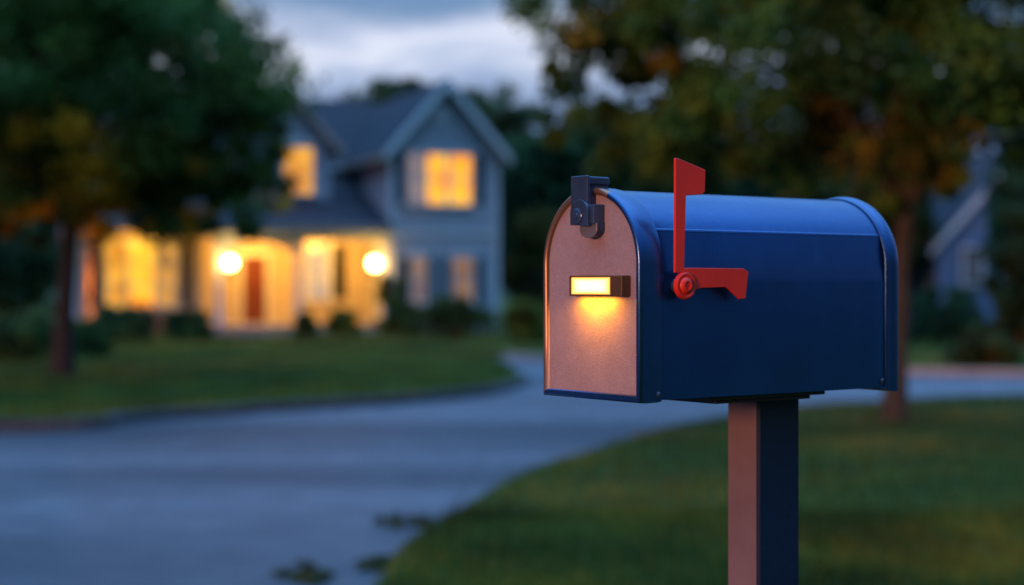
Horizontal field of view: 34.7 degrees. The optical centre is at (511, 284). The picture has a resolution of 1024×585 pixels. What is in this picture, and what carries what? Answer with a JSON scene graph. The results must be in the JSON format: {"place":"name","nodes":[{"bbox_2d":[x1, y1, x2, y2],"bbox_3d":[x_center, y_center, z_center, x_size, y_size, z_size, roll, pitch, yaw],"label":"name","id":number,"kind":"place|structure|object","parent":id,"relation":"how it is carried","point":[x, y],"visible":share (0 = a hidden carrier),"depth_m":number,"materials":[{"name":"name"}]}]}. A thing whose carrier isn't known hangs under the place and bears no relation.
{"place":"outdoors","nodes":[
{"label":"outdoors","id":0,"kind":"place"},
{"bbox_2d":[0,300,519,419],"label":"lawn","id":1,"kind":"structure","parent":0,"point":[223,378],"depth_m":23.63,"materials":[{"name":"green plant"}]},
{"bbox_2d":[0,188,60,322],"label":"shrub","id":2,"kind":"object","parent":1,"relation":"on","point":[41,265],"visible":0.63,"depth_m":35.76,"materials":[{"name":"green plant"}]},
{"bbox_2d":[0,161,60,315],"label":"garden tree","id":3,"kind":"object","parent":1,"relation":"on","point":[46,224],"visible":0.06,"depth_m":55.52,"materials":[{"name":"green plant"}]},
{"bbox_2d":[0,307,75,360],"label":"shrub","id":4,"kind":"object","parent":1,"relation":"on","point":[27,334],"visible":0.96,"depth_m":28.64,"materials":[{"name":"green plant"}]},
{"bbox_2d":[73,317,114,355],"bbox_3d":[-8.024,1.002,30.921,1.081,0.805,1.162,0,0,-26],"label":"shrub","id":5,"kind":"object","parent":1,"relation":"on","point":[94,335],"visible":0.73,"depth_m":30.63,"materials":[{"name":"green plant"}]},
{"bbox_2d":[93,301,158,341],"bbox_3d":[-9.062,0.883,37.929,1.826,1.030,1.576,0,0,28],"label":"shrub","id":6,"kind":"object","parent":1,"relation":"on","point":[125,322],"visible":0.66,"depth_m":37.68,"materials":[{"name":"green plant"}]},
{"bbox_2d":[0,0,328,375],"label":"shade tree","id":7,"kind":"object","parent":1,"relation":"on","point":[163,158],"visible":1,"depth_m":23.05,"materials":[{"name":"green plant"}]},
{"bbox_2d":[160,307,216,340],"bbox_3d":[-7.639,0.978,38.925,1.339,0.932,1.486,0,0,0],"label":"shrub","id":8,"kind":"object","parent":1,"relation":"on","point":[196,324],"visible":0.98,"depth_m":38.67,"materials":[{"name":"green plant"}]},
{"bbox_2d":[61,77,513,334],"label":"house","id":9,"kind":"structure","parent":1,"relation":"on","point":[406,184],"depth_m":45.66,"materials":[{"name":"grey"}]},
{"bbox_2d":[102,238,181,308],"bbox_3d":[-9.843,-0.295,43.587,2.101,1.873,0.190,0,0,-20],"label":"window","id":10,"kind":"structure","parent":9,"relation":"in","point":[133,270],"depth_m":43.66,"materials":[{"name":"yellow glass"}]},
{"bbox_2d":[243,256,265,322],"bbox_3d":[-7.243,0.124,46.047,0.665,1.871,0.125,0,0,-20],"label":"front door","id":11,"kind":"structure","parent":9,"relation":"in","point":[254,267],"depth_m":46.06,"materials":[{"name":"brown wood"}]},
{"bbox_2d":[281,136,317,195],"bbox_3d":[-5.997,-3.330,46.051,1.058,1.678,0.190,0,0,-20],"label":"window","id":12,"kind":"structure","parent":9,"relation":"in","point":[301,163],"depth_m":46.15,"materials":[{"name":"yellow glass"}]},
{"bbox_2d":[303,242,333,300],"bbox_3d":[-5.522,-0.380,46.650,0.873,1.689,0.190,0,0,-20],"label":"window","id":13,"kind":"structure","parent":9,"relation":"in","point":[317,255],"depth_m":46.72,"materials":[{"name":"yellow glass"}]},
{"bbox_2d":[409,254,428,303],"bbox_3d":[-2.573,-0.158,45.276,0.583,1.392,0.190,0,0,-20],"label":"window","id":14,"kind":"structure","parent":9,"relation":"in","point":[418,266],"depth_m":45.32,"materials":[{"name":"grey glass"}]},
{"bbox_2d":[404,150,475,206],"bbox_3d":[-2.001,-2.939,45.483,2.069,1.546,0.190,0,0,-20],"label":"window","id":15,"kind":"structure","parent":9,"relation":"in","point":[446,179],"depth_m":45.54,"materials":[{"name":"yellow glass"}]},
{"bbox_2d":[450,254,476,304],"bbox_3d":[-1.378,-0.149,45.710,0.791,1.425,0.190,0,0,-20],"label":"window","id":16,"kind":"structure","parent":9,"relation":"in","point":[462,270],"depth_m":45.77,"materials":[{"name":"grey glass"}]},
{"bbox_2d":[324,306,363,336],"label":"shrub","id":17,"kind":"object","parent":1,"relation":"on","point":[337,323],"visible":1,"depth_m":41.66,"materials":[{"name":"green plant"}]},
{"bbox_2d":[374,272,408,335],"bbox_3d":[-3.087,0.524,42.453,1.025,1.725,1.178,0,0,0],"label":"shrub","id":18,"kind":"object","parent":1,"relation":"on","point":[386,284],"visible":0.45,"depth_m":42.42,"materials":[{"name":"green plant"}]},
{"bbox_2d":[384,301,424,337],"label":"shrub","id":19,"kind":"object","parent":1,"relation":"on","point":[398,319],"visible":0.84,"depth_m":40.97,"materials":[{"name":"green plant"}]},
{"bbox_2d":[410,293,502,339],"bbox_3d":[-1.332,0.792,39.550,2.257,1.197,1.765,0,0,0],"label":"shrub","id":20,"kind":"object","parent":1,"relation":"on","point":[459,318],"visible":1,"depth_m":39.17,"materials":[{"name":"green plant"}]},
{"bbox_2d":[46,286,543,299],"bbox_3d":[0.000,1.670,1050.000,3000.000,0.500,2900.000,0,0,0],"label":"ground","id":21,"kind":"structure","parent":0,"point":[502,296],"depth_m":242.17,"materials":[{"name":"green plant"}]},
{"bbox_2d":[0,335,1023,584],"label":"road","id":22,"kind":"structure","parent":0,"point":[244,499],"depth_m":12.11,"materials":[{"name":"grey asphalt"}]},
{"bbox_2d":[0,374,528,431],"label":"kerb","id":23,"kind":"structure","parent":22,"relation":"on","point":[104,421],"depth_m":17.91,"materials":[{"name":"grey concrete"}]},
{"bbox_2d":[270,559,337,584],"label":"weed tuft","id":24,"kind":"object","parent":22,"relation":"on","point":[317,578],"visible":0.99,"depth_m":7.87,"materials":[{"name":"green plant"}]},
{"bbox_2d":[354,551,395,572],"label":"weed tuft","id":25,"kind":"object","parent":22,"relation":"on","point":[376,562],"visible":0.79,"depth_m":8.17,"materials":[{"name":"green plant"}]},
{"bbox_2d":[373,512,433,529],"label":"weed tuft","id":26,"kind":"object","parent":22,"relation":"on","point":[422,520],"visible":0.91,"depth_m":9.64,"materials":[{"name":"green plant"}]},
{"bbox_2d":[503,353,1023,376],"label":"kerb","id":27,"kind":"structure","parent":22,"relation":"on","point":[942,371],"depth_m":25.52,"materials":[{"name":"concrete"}]},
{"bbox_2d":[3,0,1023,285],"label":"sky","id":28,"kind":"structure","parent":0,"point":[351,42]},
{"bbox_2d":[259,300,1023,369],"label":"lawn","id":29,"kind":"structure","parent":0,"point":[503,304],"depth_m":36.85,"materials":[{"name":"green plant"}]},
{"bbox_2d":[292,311,317,337],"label":"shrub","id":30,"kind":"object","parent":29,"relation":"on","point":[304,322],"visible":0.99,"depth_m":41.08,"materials":[{"name":"green plant"}]},
{"bbox_2d":[333,75,430,106],"bbox_3d":[-4.867,-3.252,61.981,6.537,9.350,5.750,0,0,-33],"label":"garden tree","id":31,"kind":"object","parent":29,"relation":"on","point":[381,90],"visible":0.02,"depth_m":61.12,"materials":[{"name":"green plant"}]},
{"bbox_2d":[460,81,547,185],"bbox_3d":[-0.957,-2.996,60.059,5.747,8.848,5.392,0,0,0],"label":"garden tree","id":32,"kind":"object","parent":29,"relation":"on","point":[506,118],"visible":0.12,"depth_m":58.87,"materials":[{"name":"green plant"}]},
{"bbox_2d":[497,297,543,342],"bbox_3d":[0.392,0.834,37.854,1.216,1.100,1.347,0,0,41],"label":"shrub","id":33,"kind":"object","parent":29,"relation":"on","point":[521,321],"visible":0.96,"depth_m":37.59,"materials":[{"name":"green plant"}]},
{"bbox_2d":[499,203,557,319],"bbox_3d":[0.641,-0.516,47.929,2.058,3.789,2.070,0,0,37],"label":"shrub","id":34,"kind":"object","parent":29,"relation":"on","point":[518,273],"visible":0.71,"depth_m":47.69,"materials":[{"name":"green plant"}]},
{"bbox_2d":[499,130,588,321],"bbox_3d":[0.659,-1.985,55.971,4.447,6.813,4.028,0,0,0],"label":"garden tree","id":35,"kind":"object","parent":29,"relation":"on","point":[537,173],"visible":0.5,"depth_m":55.03,"materials":[{"name":"green plant"}]},
{"bbox_2d":[557,87,653,189],"bbox_3d":[3.118,-2.993,60.024,5.362,8.840,5.013,0,0,0],"label":"garden tree","id":36,"kind":"object","parent":29,"relation":"on","point":[591,140],"visible":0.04,"depth_m":58.90,"materials":[{"name":"green plant"}]},
{"bbox_2d":[608,98,739,194],"bbox_3d":[5.492,-2.600,58.179,4.683,8.052,4.516,0,0,-16],"label":"garden tree","id":37,"kind":"object","parent":29,"relation":"on","point":[712,183],"visible":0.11,"depth_m":57.12,"materials":[{"name":"green plant"}]},
{"bbox_2d":[717,175,761,195],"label":"garden tree","id":38,"kind":"object","parent":29,"relation":"on","point":[734,192],"visible":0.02,"depth_m":74.57,"materials":[{"name":"green plant"}]},
{"bbox_2d":[737,136,854,199],"bbox_3d":[11.007,-2.219,62.128,5.524,7.286,6.035,0,0,0],"label":"garden tree","id":39,"kind":"object","parent":29,"relation":"on","point":[747,187],"visible":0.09,"depth_m":60.78,"materials":[{"name":"green plant"}]},
{"bbox_2d":[842,169,946,268],"bbox_3d":[13.074,-1.654,57.952,3.978,6.153,3.734,0,0,41],"label":"garden tree","id":40,"kind":"object","parent":29,"relation":"on","point":[924,224],"visible":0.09,"depth_m":57.14,"materials":[{"name":"green plant"}]},
{"bbox_2d":[908,284,985,345],"bbox_3d":[9.471,0.686,35.952,1.628,1.409,1.532,0,0,-10],"label":"shrub","id":41,"kind":"object","parent":29,"relation":"on","point":[931,323],"visible":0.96,"depth_m":35.81,"materials":[{"name":"green plant"}]},
{"bbox_2d":[909,152,1023,321],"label":"house","id":42,"kind":"structure","parent":29,"relation":"on","point":[950,257],"depth_m":58.48,"materials":[{"name":"blue"}]},
{"bbox_2d":[960,246,984,284],"bbox_3d":[16.392,-0.685,58.352,0.960,1.412,0.190,0,0,-14],"label":"window","id":43,"kind":"structure","parent":42,"relation":"in","point":[972,268],"depth_m":58.42,"materials":[{"name":"grey"}]},
{"bbox_2d":[940,326,1022,366],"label":"shrub","id":44,"kind":"object","parent":29,"relation":"on","point":[978,347],"visible":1,"depth_m":26.33,"materials":[{"name":"green plant"}]},
{"bbox_2d":[976,201,1023,351],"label":"shrub","id":45,"kind":"object","parent":29,"relation":"on","point":[1007,297],"visible":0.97,"depth_m":30.89,"materials":[{"name":"green plant"}]},
{"bbox_2d":[978,133,1023,284],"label":"garden tree","id":46,"kind":"object","parent":29,"relation":"on","point":[1001,190],"visible":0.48,"depth_m":47.69,"materials":[{"name":"green plant"}]},
{"bbox_2d":[371,391,1023,584],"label":"lawn","id":47,"kind":"structure","parent":0,"point":[711,495],"depth_m":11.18,"materials":[{"name":"green plant"}]},
{"bbox_2d":[544,158,897,584],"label":"mailbox","id":48,"kind":"object","parent":47,"relation":"on","point":[761,316],"visible":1,"depth_m":1.97,"materials":[{"name":"blue paint"}]},
{"bbox_2d":[549,175,635,396],"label":"door","id":49,"kind":"structure","parent":48,"relation":"in","point":[592,264],"depth_m":1.91,"materials":[{"name":"pink paint"}]},
{"bbox_2d":[496,0,1023,421],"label":"shade tree","id":50,"kind":"object","parent":47,"relation":"on","point":[931,124],"visible":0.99,"depth_m":15.47,"materials":[{"name":"green plant"}]}
]}

